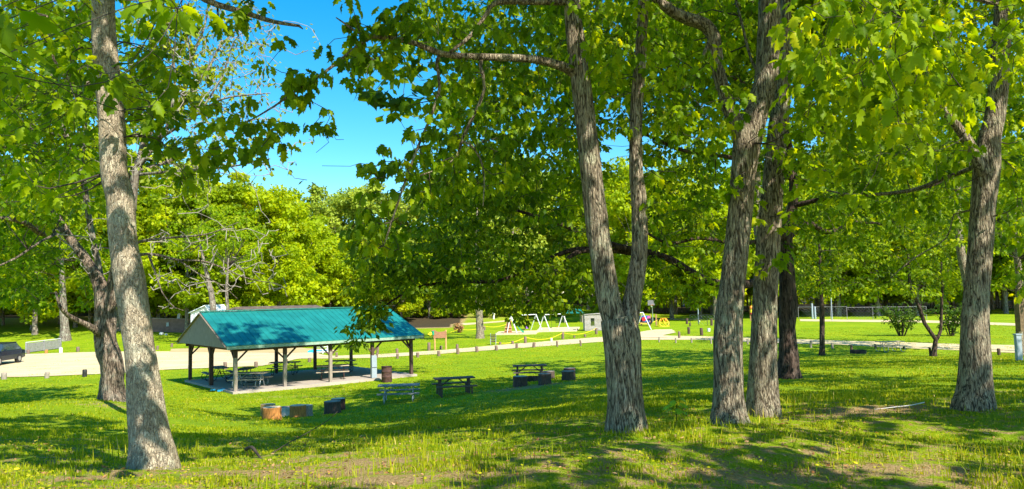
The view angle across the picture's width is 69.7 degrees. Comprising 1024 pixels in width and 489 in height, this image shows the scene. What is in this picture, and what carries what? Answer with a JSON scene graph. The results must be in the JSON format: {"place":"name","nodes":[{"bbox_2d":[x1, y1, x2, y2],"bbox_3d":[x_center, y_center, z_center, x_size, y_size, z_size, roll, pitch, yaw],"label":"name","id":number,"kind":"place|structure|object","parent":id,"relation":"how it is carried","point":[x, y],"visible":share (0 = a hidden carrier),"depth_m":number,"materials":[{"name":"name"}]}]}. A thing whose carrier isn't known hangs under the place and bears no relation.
{"place":"outdoors","nodes":[
{"label":"outdoors","id":0,"kind":"place"},
{"bbox_2d":[0,292,1023,488],"bbox_3d":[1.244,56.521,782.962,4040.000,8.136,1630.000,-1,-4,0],"label":"ground","id":1,"kind":"structure","parent":0,"point":[13,329],"depth_m":13.17,"materials":[{"name":"green plant"}]},
{"bbox_2d":[25,338,61,352],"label":"fence","id":2,"kind":"object","parent":1,"relation":"on","point":[31,346],"visible":0.86,"depth_m":77.37,"materials":[{"name":"white paint"}]},
{"bbox_2d":[0,162,106,334],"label":"woodland tree","id":3,"kind":"object","parent":1,"relation":"on","point":[37,318],"visible":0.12,"depth_m":93.42,"materials":[{"name":"green plant"}]},
{"bbox_2d":[3,230,109,340],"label":"lawn tree","id":4,"kind":"object","parent":1,"relation":"on","point":[65,334],"visible":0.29,"depth_m":87.46,"materials":[{"name":"green plant"}]},
{"bbox_2d":[0,0,130,275],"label":"sparse tree","id":5,"kind":"object","parent":1,"relation":"on","point":[96,254],"visible":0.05,"depth_m":27.49,"materials":[{"name":"green plant"}]},
{"bbox_2d":[34,164,108,327],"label":"woodland tree","id":6,"kind":"object","parent":1,"relation":"on","point":[69,299],"visible":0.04,"depth_m":98.79,"materials":[{"name":"green plant"}]},
{"bbox_2d":[52,265,93,322],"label":"woodland tree","id":7,"kind":"object","parent":1,"relation":"on","point":[79,307],"visible":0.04,"depth_m":98.09,"materials":[{"name":"green plant"}]},
{"bbox_2d":[55,125,152,265],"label":"woodland tree","id":8,"kind":"object","parent":1,"relation":"on","point":[140,194],"visible":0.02,"depth_m":112.66,"materials":[{"name":"green plant"}]},
{"bbox_2d":[64,185,176,330],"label":"woodland tree","id":9,"kind":"object","parent":1,"relation":"on","point":[160,298],"visible":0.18,"depth_m":94.71,"materials":[{"name":"green plant"}]},
{"bbox_2d":[0,40,287,401],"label":"old tree","id":10,"kind":"object","parent":1,"relation":"on","point":[108,353],"visible":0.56,"depth_m":25.48,"materials":[{"name":"green plant"}]},
{"bbox_2d":[101,168,198,317],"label":"woodland tree","id":11,"kind":"object","parent":1,"relation":"on","point":[140,220],"visible":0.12,"depth_m":97.23,"materials":[{"name":"green plant"}]},
{"bbox_2d":[0,0,302,469],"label":"maple tree","id":12,"kind":"object","parent":1,"relation":"on","point":[117,95],"visible":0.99,"depth_m":8.35,"materials":[{"name":"green plant"}]},
{"bbox_2d":[0,350,337,376],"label":"parking lot","id":13,"kind":"structure","parent":1,"relation":"on","point":[67,362],"depth_m":59.69,"materials":[{"name":"asphalt"}]},
{"bbox_2d":[0,341,24,364],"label":"parked car","id":14,"kind":"object","parent":13,"relation":"on","point":[15,351],"visible":1,"depth_m":60.50,"materials":[{"name":"black metal"}]},
{"bbox_2d":[151,318,190,332],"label":"brown wall","id":15,"kind":"structure","parent":1,"relation":"on","point":[168,324],"depth_m":94.72,"materials":[{"name":"brick"}]},
{"bbox_2d":[144,153,198,316],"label":"woodland tree","id":16,"kind":"object","parent":1,"relation":"on","point":[165,192],"visible":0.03,"depth_m":111.99,"materials":[{"name":"green plant"}]},
{"bbox_2d":[72,0,319,241],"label":"sparse tree","id":17,"kind":"object","parent":1,"relation":"on","point":[137,169],"visible":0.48,"depth_m":22.12,"materials":[{"name":"green plant"}]},
{"bbox_2d":[138,179,256,330],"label":"woodland tree","id":18,"kind":"object","parent":1,"relation":"on","point":[186,298],"visible":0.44,"depth_m":90.89,"materials":[{"name":"green plant"}]},
{"bbox_2d":[146,198,251,311],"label":"lawn tree","id":19,"kind":"object","parent":1,"relation":"on","point":[212,300],"visible":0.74,"depth_m":79.70,"materials":[{"name":"green plant"}]},
{"bbox_2d":[188,304,225,321],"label":"shed","id":20,"kind":"structure","parent":1,"relation":"on","point":[195,312],"depth_m":83.73,"materials":[{"name":"white paint"}]},
{"bbox_2d":[152,179,272,317],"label":"woodland tree","id":21,"kind":"object","parent":1,"relation":"on","point":[233,186],"visible":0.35,"depth_m":93.18,"materials":[{"name":"green plant"}]},
{"bbox_2d":[194,170,256,217],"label":"woodland tree","id":22,"kind":"object","parent":1,"relation":"on","point":[236,178],"visible":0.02,"depth_m":109.32,"materials":[{"name":"green plant"}]},
{"bbox_2d":[194,206,276,309],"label":"lawn tree","id":23,"kind":"object","parent":1,"relation":"on","point":[231,261],"visible":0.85,"depth_m":78.05,"materials":[{"name":"green plant"}]},
{"bbox_2d":[171,348,312,352],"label":"road","id":24,"kind":"structure","parent":1,"relation":"on","point":[221,350],"depth_m":70.42,"materials":[{"name":"asphalt"}]},
{"bbox_2d":[212,180,306,306],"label":"woodland tree","id":25,"kind":"object","parent":1,"relation":"on","point":[266,199],"visible":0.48,"depth_m":96.72,"materials":[{"name":"green plant"}]},
{"bbox_2d":[262,406,281,419],"bbox_3d":[-8.063,5.681,24.707,0.704,0.441,0.651,-1,-4,0],"label":"cut log","id":26,"kind":"object","parent":1,"relation":"on","point":[272,412],"visible":0.84,"depth_m":24.47,"materials":[{"name":"orange wood"}]},
{"bbox_2d":[229,305,322,310],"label":"long building","id":27,"kind":"structure","parent":1,"relation":"on","point":[249,308],"depth_m":89.19,"materials":[{"name":"brown brick"}]},
{"bbox_2d":[229,186,328,306],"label":"woodland tree","id":28,"kind":"object","parent":1,"relation":"on","point":[304,231],"visible":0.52,"depth_m":102.28,"materials":[{"name":"green plant"}]},
{"bbox_2d":[289,404,306,416],"bbox_3d":[-8.217,6.405,28.219,0.649,0.481,0.652,-1,-4,0],"label":"cut log","id":29,"kind":"object","parent":1,"relation":"on","point":[297,410],"visible":0.91,"depth_m":27.99,"materials":[{"name":"grey wood"}]},
{"bbox_2d":[176,306,424,393],"bbox_3d":[-12.601,5.947,44.029,11.860,4.260,8.713,2,-5,-39],"label":"picnic shelter","id":30,"kind":"object","parent":1,"relation":"on","point":[259,329],"visible":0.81,"depth_m":41.27,"materials":[{"name":"metal"}]},
{"bbox_2d":[201,365,232,380],"bbox_3d":[-17.222,7.574,43.220,1.762,0.764,1.830,1,-5,-33],"label":"picnic table","id":31,"kind":"object","parent":30,"relation":"on","point":[220,367],"visible":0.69,"depth_m":42.88,"materials":[{"name":"wood"}]},
{"bbox_2d":[225,367,257,382],"bbox_3d":[-15.221,7.436,41.895,1.762,0.764,1.830,-1,-4,-1],"label":"picnic table","id":32,"kind":"object","parent":30,"relation":"on","point":[243,369],"visible":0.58,"depth_m":41.27,"materials":[{"name":"wood"}]},
{"bbox_2d":[227,371,272,387],"bbox_3d":[-14.008,7.231,39.406,1.830,0.764,1.762,-2,-4,3],"label":"picnic table","id":33,"kind":"object","parent":30,"relation":"on","point":[241,379],"visible":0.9,"depth_m":39.33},
{"bbox_2d":[266,361,302,374],"bbox_3d":[-14.134,7.688,45.760,1.830,0.764,1.762,-1,-4,-4],"label":"picnic table","id":34,"kind":"object","parent":30,"relation":"on","point":[295,366],"visible":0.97,"depth_m":45.61,"materials":[{"name":"wood"}]},
{"bbox_2d":[316,364,348,379],"bbox_3d":[-10.390,7.383,42.639,1.830,0.764,1.762,0,-4,-14],"label":"picnic table","id":35,"kind":"object","parent":30,"relation":"on","point":[336,365],"visible":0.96,"depth_m":42.49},
{"bbox_2d":[266,214,342,305],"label":"woodland tree","id":36,"kind":"object","parent":1,"relation":"on","point":[327,265],"visible":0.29,"depth_m":117.17,"materials":[{"name":"green plant"}]},
{"bbox_2d":[294,200,330,222],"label":"woodland tree","id":37,"kind":"object","parent":1,"relation":"on","point":[314,207],"visible":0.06,"depth_m":164.83,"materials":[{"name":"green plant"}]},
{"bbox_2d":[301,183,349,306],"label":"woodland tree","id":38,"kind":"object","parent":1,"relation":"on","point":[317,192],"visible":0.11,"depth_m":174.61,"materials":[{"name":"green plant"}]},
{"bbox_2d":[324,400,340,413],"bbox_3d":[-7.272,6.605,29.787,0.732,0.521,0.724,-1,-4,0],"label":"cut log","id":39,"kind":"object","parent":1,"relation":"on","point":[332,406],"visible":0.88,"depth_m":29.53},
{"bbox_2d":[310,195,365,236],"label":"woodland tree","id":40,"kind":"object","parent":1,"relation":"on","point":[338,204],"visible":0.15,"depth_m":166.64,"materials":[{"name":"green plant"}]},
{"bbox_2d":[312,235,365,306],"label":"woodland tree","id":41,"kind":"object","parent":1,"relation":"on","point":[345,272],"visible":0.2,"depth_m":123.44,"materials":[{"name":"green plant"}]},
{"bbox_2d":[330,187,372,230],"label":"woodland tree","id":42,"kind":"object","parent":1,"relation":"on","point":[344,222],"visible":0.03,"depth_m":173.16,"materials":[{"name":"green plant"}]},
{"bbox_2d":[325,237,386,306],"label":"woodland tree","id":43,"kind":"object","parent":1,"relation":"on","point":[368,299],"visible":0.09,"depth_m":127.84,"materials":[{"name":"green plant"}]},
{"bbox_2d":[328,181,402,243],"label":"woodland tree","id":44,"kind":"object","parent":1,"relation":"on","point":[351,193],"visible":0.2,"depth_m":167.92,"materials":[{"name":"green plant"}]},
{"bbox_2d":[381,366,391,382],"bbox_3d":[-7.095,7.341,41.645,0.623,0.896,0.623,-1,-4,0],"label":"barrel","id":45,"kind":"object","parent":1,"relation":"on","point":[386,371],"visible":1,"depth_m":41.40,"materials":[{"name":"metal"}]},
{"bbox_2d":[377,383,419,403],"bbox_3d":[-5.023,6.612,32.695,1.830,0.764,1.762,-1,-4,-6],"label":"picnic table","id":46,"kind":"object","parent":1,"relation":"on","point":[385,393],"visible":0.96,"depth_m":32.51,"materials":[{"name":"wood"}]},
{"bbox_2d":[377,190,423,258],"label":"woodland tree","id":47,"kind":"object","parent":1,"relation":"on","point":[402,207],"visible":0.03,"depth_m":169.38,"materials":[{"name":"green plant"}]},
{"bbox_2d":[379,249,424,317],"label":"woodland tree","id":48,"kind":"object","parent":1,"relation":"on","point":[408,307],"visible":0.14,"depth_m":140.45,"materials":[{"name":"green plant"}]},
{"bbox_2d":[408,252,442,317],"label":"woodland tree","id":49,"kind":"object","parent":1,"relation":"on","point":[428,298],"visible":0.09,"depth_m":148.35,"materials":[{"name":"green plant"}]},
{"bbox_2d":[396,175,459,305],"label":"woodland tree","id":50,"kind":"object","parent":1,"relation":"on","point":[415,218],"visible":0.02,"depth_m":169.62,"materials":[{"name":"green plant"}]},
{"bbox_2d":[423,309,449,318],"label":"bush","id":51,"kind":"object","parent":1,"relation":"on","point":[436,313],"visible":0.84,"depth_m":147.04,"materials":[{"name":"green plant"}]},
{"bbox_2d":[428,330,446,349],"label":"wooden sign","id":52,"kind":"object","parent":1,"relation":"on","point":[436,334],"visible":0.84,"depth_m":65.84,"materials":[{"name":"brown wood"}]},
{"bbox_2d":[432,376,477,397],"bbox_3d":[-2.628,6.444,33.453,1.830,0.792,1.690,0,-4,-14],"label":"picnic table","id":53,"kind":"object","parent":1,"relation":"on","point":[440,387],"visible":0.93,"depth_m":33.35,"materials":[{"name":"wood"}]},
{"bbox_2d":[233,0,726,433],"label":"maple tree","id":54,"kind":"object","parent":1,"relation":"on","point":[621,335],"visible":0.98,"depth_m":9.97,"materials":[{"name":"green plant"}]},
{"bbox_2d":[443,205,516,306],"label":"woodland tree","id":55,"kind":"object","parent":1,"relation":"on","point":[470,213],"visible":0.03,"depth_m":154.31,"materials":[{"name":"green plant"}]},
{"bbox_2d":[428,210,537,338],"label":"lawn tree","id":56,"kind":"object","parent":1,"relation":"on","point":[479,326],"visible":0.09,"depth_m":83.21,"materials":[{"name":"green plant"}]},
{"bbox_2d":[0,198,1014,314],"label":"distant wood","id":57,"kind":"object","parent":1,"relation":"on","point":[338,303],"depth_m":213.10,"materials":[{"name":"green plant"}]},
{"bbox_2d":[0,358,1023,439],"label":"lawn grass","id":58,"kind":"structure","parent":1,"relation":"on","point":[648,400],"depth_m":22.11,"materials":[{"name":"plant"}]},
{"bbox_2d":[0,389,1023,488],"bbox_3d":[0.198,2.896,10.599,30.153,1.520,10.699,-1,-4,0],"label":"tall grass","id":59,"kind":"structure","parent":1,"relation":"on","point":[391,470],"depth_m":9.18,"materials":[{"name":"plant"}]},
{"bbox_2d":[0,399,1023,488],"bbox_3d":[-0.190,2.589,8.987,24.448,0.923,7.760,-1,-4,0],"label":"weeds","id":60,"kind":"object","parent":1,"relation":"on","point":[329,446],"visible":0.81,"depth_m":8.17,"materials":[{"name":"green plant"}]},
{"bbox_2d":[469,125,554,306],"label":"woodland tree","id":61,"kind":"object","parent":1,"relation":"on","point":[534,245],"visible":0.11,"depth_m":152.40,"materials":[{"name":"green plant"}]},
{"bbox_2d":[0,394,1023,488],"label":"leaf litter","id":62,"kind":"object","parent":1,"relation":"on","point":[328,471],"visible":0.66,"depth_m":8.23,"materials":[{"name":"plant"}]},
{"bbox_2d":[496,330,538,334],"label":"sandbox","id":63,"kind":"object","parent":1,"relation":"on","point":[517,332],"visible":0.85,"depth_m":91.46,"materials":[{"name":"beige soil"}]},
{"bbox_2d":[512,375,527,386],"bbox_3d":[0.383,6.356,34.109,0.739,0.501,0.763,-1,-4,0],"label":"cut log","id":64,"kind":"object","parent":1,"relation":"on","point":[519,380],"visible":0.94,"depth_m":33.85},
{"bbox_2d":[512,364,547,375],"bbox_3d":[0.956,6.903,39.695,1.830,0.792,1.690,-1,-4,-3],"label":"picnic table","id":65,"kind":"object","parent":1,"relation":"on","point":[524,366],"visible":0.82,"depth_m":39.51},
{"bbox_2d":[501,155,561,298],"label":"woodland tree","id":66,"kind":"object","parent":1,"relation":"on","point":[548,242],"visible":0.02,"depth_m":158.96,"materials":[{"name":"green plant"}]},
{"bbox_2d":[538,373,551,384],"bbox_3d":[1.493,6.150,33.569,0.640,0.521,0.649,-1,-4,0],"label":"cut log","id":67,"kind":"object","parent":1,"relation":"on","point":[544,378],"visible":0.91,"depth_m":33.32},
{"bbox_2d":[537,327,579,331],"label":"sandbox","id":68,"kind":"object","parent":1,"relation":"on","point":[560,329],"visible":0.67,"depth_m":98.66,"materials":[{"name":"brown wood"}]},
{"bbox_2d":[537,153,584,303],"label":"woodland tree","id":69,"kind":"object","parent":1,"relation":"on","point":[551,238],"visible":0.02,"depth_m":162.01,"materials":[{"name":"green plant"}]},
{"bbox_2d":[561,370,575,380],"bbox_3d":[2.713,6.297,35.212,0.730,0.481,0.731,-1,-4,0],"label":"cut log","id":70,"kind":"object","parent":1,"relation":"on","point":[569,375],"visible":0.85,"depth_m":34.97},
{"bbox_2d":[546,176,609,309],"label":"woodland tree","id":71,"kind":"object","parent":1,"relation":"on","point":[580,244],"visible":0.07,"depth_m":155.83,"materials":[{"name":"green plant"}]},
{"bbox_2d":[583,313,601,330],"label":"playhouse","id":72,"kind":"object","parent":1,"relation":"on","point":[588,324],"visible":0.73,"depth_m":95.51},
{"bbox_2d":[585,156,681,311],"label":"woodland tree","id":73,"kind":"object","parent":1,"relation":"on","point":[619,205],"visible":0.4,"depth_m":126.06,"materials":[{"name":"green plant"}]},
{"bbox_2d":[609,185,660,298],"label":"woodland tree","id":74,"kind":"object","parent":1,"relation":"on","point":[612,231],"visible":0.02,"depth_m":153.77,"materials":[{"name":"green plant"}]},
{"bbox_2d":[301,335,1014,358],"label":"footpath","id":75,"kind":"structure","parent":1,"relation":"on","point":[804,341],"depth_m":64.40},
{"bbox_2d":[623,156,711,318],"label":"woodland tree","id":76,"kind":"object","parent":1,"relation":"on","point":[662,292],"visible":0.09,"depth_m":130.14,"materials":[{"name":"green plant"}]},
{"bbox_2d":[663,397,688,419],"bbox_3d":[2.566,2.587,11.523,0.412,0.371,0.409,1,-5,-33],"label":"sapling","id":77,"kind":"object","parent":1,"relation":"on","point":[677,410],"visible":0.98,"depth_m":11.46,"materials":[{"name":"green plant"}]},
{"bbox_2d":[332,0,1023,378],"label":"oak tree","id":78,"kind":"object","parent":1,"relation":"on","point":[538,272],"visible":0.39,"depth_m":22.43,"materials":[{"name":"green plant"}]},
{"bbox_2d":[674,273,717,318],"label":"lawn tree","id":79,"kind":"object","parent":1,"relation":"on","point":[709,299],"visible":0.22,"depth_m":128.54,"materials":[{"name":"green plant"}]},
{"bbox_2d":[663,171,728,313],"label":"woodland tree","id":80,"kind":"object","parent":1,"relation":"on","point":[722,185],"visible":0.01,"depth_m":154.18,"materials":[{"name":"green plant"}]},
{"bbox_2d":[666,176,755,319],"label":"woodland tree","id":81,"kind":"object","parent":1,"relation":"on","point":[723,213],"visible":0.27,"depth_m":121.56,"materials":[{"name":"green plant"}]},
{"bbox_2d":[647,0,805,424],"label":"maple tree","id":82,"kind":"object","parent":1,"relation":"on","point":[746,129],"visible":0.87,"depth_m":10.83,"materials":[{"name":"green plant"}]},
{"bbox_2d":[492,284,1013,313],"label":"wood trunks","id":83,"kind":"object","parent":1,"relation":"on","point":[910,302],"visible":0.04,"depth_m":157.15,"materials":[{"name":"wood"}]},
{"bbox_2d":[654,79,896,360],"bbox_3d":[15.914,-0.733,42.476,11.119,15.102,21.736,-4,-5,34],"label":"maple tree","id":84,"kind":"object","parent":1,"relation":"on","point":[726,174],"visible":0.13,"depth_m":38.02,"materials":[{"name":"green plant"}]},
{"bbox_2d":[752,162,829,295],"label":"woodland tree","id":85,"kind":"object","parent":1,"relation":"on","point":[809,254],"visible":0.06,"depth_m":124.52,"materials":[{"name":"green plant"}]},
{"bbox_2d":[793,223,859,355],"bbox_3d":[21.537,3.181,51.538,5.232,10.078,4.906,-5,-5,41],"label":"lawn tree","id":86,"kind":"object","parent":1,"relation":"on","point":[812,288],"visible":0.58,"depth_m":51.52,"materials":[{"name":"green plant"}]},
{"bbox_2d":[783,184,892,316],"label":"woodland tree","id":87,"kind":"object","parent":1,"relation":"on","point":[853,298],"visible":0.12,"depth_m":125.27,"materials":[{"name":"green plant"}]},
{"bbox_2d":[745,0,995,416],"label":"maple tree","id":88,"kind":"object","parent":1,"relation":"on","point":[868,86],"visible":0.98,"depth_m":7.31,"materials":[{"name":"green plant"}]},
{"bbox_2d":[828,185,918,315],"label":"woodland tree","id":89,"kind":"object","parent":1,"relation":"on","point":[856,274],"visible":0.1,"depth_m":123.61,"materials":[{"name":"green plant"}]},
{"bbox_2d":[872,341,905,352],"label":"picnic table","id":90,"kind":"object","parent":1,"relation":"on","point":[893,345],"visible":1,"depth_m":53.62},
{"bbox_2d":[871,299,928,335],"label":"bush","id":91,"kind":"object","parent":1,"relation":"on","point":[909,321],"visible":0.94,"depth_m":71.28,"materials":[{"name":"green plant"}]},
{"bbox_2d":[795,167,1023,283],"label":"maple tree","id":92,"kind":"object","parent":1,"relation":"on","point":[870,235],"visible":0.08,"depth_m":60.68,"materials":[{"name":"green plant"}]},
{"bbox_2d":[865,225,957,310],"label":"woodland tree","id":93,"kind":"object","parent":1,"relation":"on","point":[895,298],"visible":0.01,"depth_m":136.69,"materials":[{"name":"green plant"}]},
{"bbox_2d":[867,178,966,315],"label":"woodland tree","id":94,"kind":"object","parent":1,"relation":"on","point":[936,253],"visible":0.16,"depth_m":120.15,"materials":[{"name":"green plant"}]},
{"bbox_2d":[875,227,967,355],"bbox_3d":[28.215,3.217,49.424,7.252,9.323,5.252,1,-5,-31],"label":"lawn tree","id":95,"kind":"object","parent":1,"relation":"on","point":[958,286],"visible":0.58,"depth_m":48.74,"materials":[{"name":"green plant"}]},
{"bbox_2d":[827,0,1023,411],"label":"maple tree","id":96,"kind":"object","parent":1,"relation":"on","point":[997,61],"visible":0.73,"depth_m":11.22,"materials":[{"name":"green plant"}]},
{"bbox_2d":[834,101,1023,288],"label":"maple tree","id":97,"kind":"object","parent":1,"relation":"on","point":[961,253],"visible":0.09,"depth_m":43.38,"materials":[{"name":"green plant"}]},
{"bbox_2d":[835,53,1023,183],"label":"maple tree","id":98,"kind":"object","parent":1,"relation":"on","point":[1017,118],"visible":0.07,"depth_m":34.35,"materials":[{"name":"green plant"}]},
{"bbox_2d":[929,299,961,335],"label":"bush","id":99,"kind":"object","parent":1,"relation":"on","point":[955,320],"visible":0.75,"depth_m":69.61,"materials":[{"name":"green plant"}]},
{"bbox_2d":[921,219,1002,308],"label":"woodland tree","id":100,"kind":"object","parent":1,"relation":"on","point":[959,298],"visible":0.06,"depth_m":123.78,"materials":[{"name":"green plant"}]},
{"bbox_2d":[953,212,1023,313],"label":"woodland tree","id":101,"kind":"object","parent":1,"relation":"on","point":[1005,292],"visible":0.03,"depth_m":122.38,"materials":[{"name":"green plant"}]},
{"bbox_2d":[965,217,1023,355],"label":"lawn tree","id":102,"kind":"object","parent":1,"relation":"on","point":[1020,285],"visible":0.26,"depth_m":43.75,"materials":[{"name":"green plant"}]},
{"bbox_2d":[995,208,1023,274],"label":"woodland tree","id":103,"kind":"object","parent":1,"relation":"on","point":[1008,262],"visible":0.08,"depth_m":118.59,"materials":[{"name":"green plant"}]},
{"bbox_2d":[1012,334,1022,360],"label":"meter post","id":104,"kind":"object","parent":1,"relation":"on","point":[1018,346],"visible":0.82,"depth_m":35.31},
{"bbox_2d":[1013,297,1023,331],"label":"trunk","id":105,"kind":"object","parent":1,"relation":"on","point":[1019,316],"visible":0.67,"depth_m":42.79,"materials":[{"name":"wood"}]},
{"bbox_2d":[0,325,1023,404],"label":"field grass","id":106,"kind":"structure","parent":0,"point":[939,358],"depth_m":45.73,"materials":[{"name":"plant"}]},
{"bbox_2d":[0,0,1023,294],"label":"sky","id":107,"kind":"structure","parent":0,"point":[331,167],"materials":[{"name":"blue"}]},
{"bbox_2d":[640,329,674,337],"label":"side path","id":108,"kind":"structure","parent":0,"point":[654,333],"depth_m":85.38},
{"bbox_2d":[800,319,1014,325],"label":"track","id":109,"kind":"structure","parent":0,"point":[927,321],"depth_m":105.27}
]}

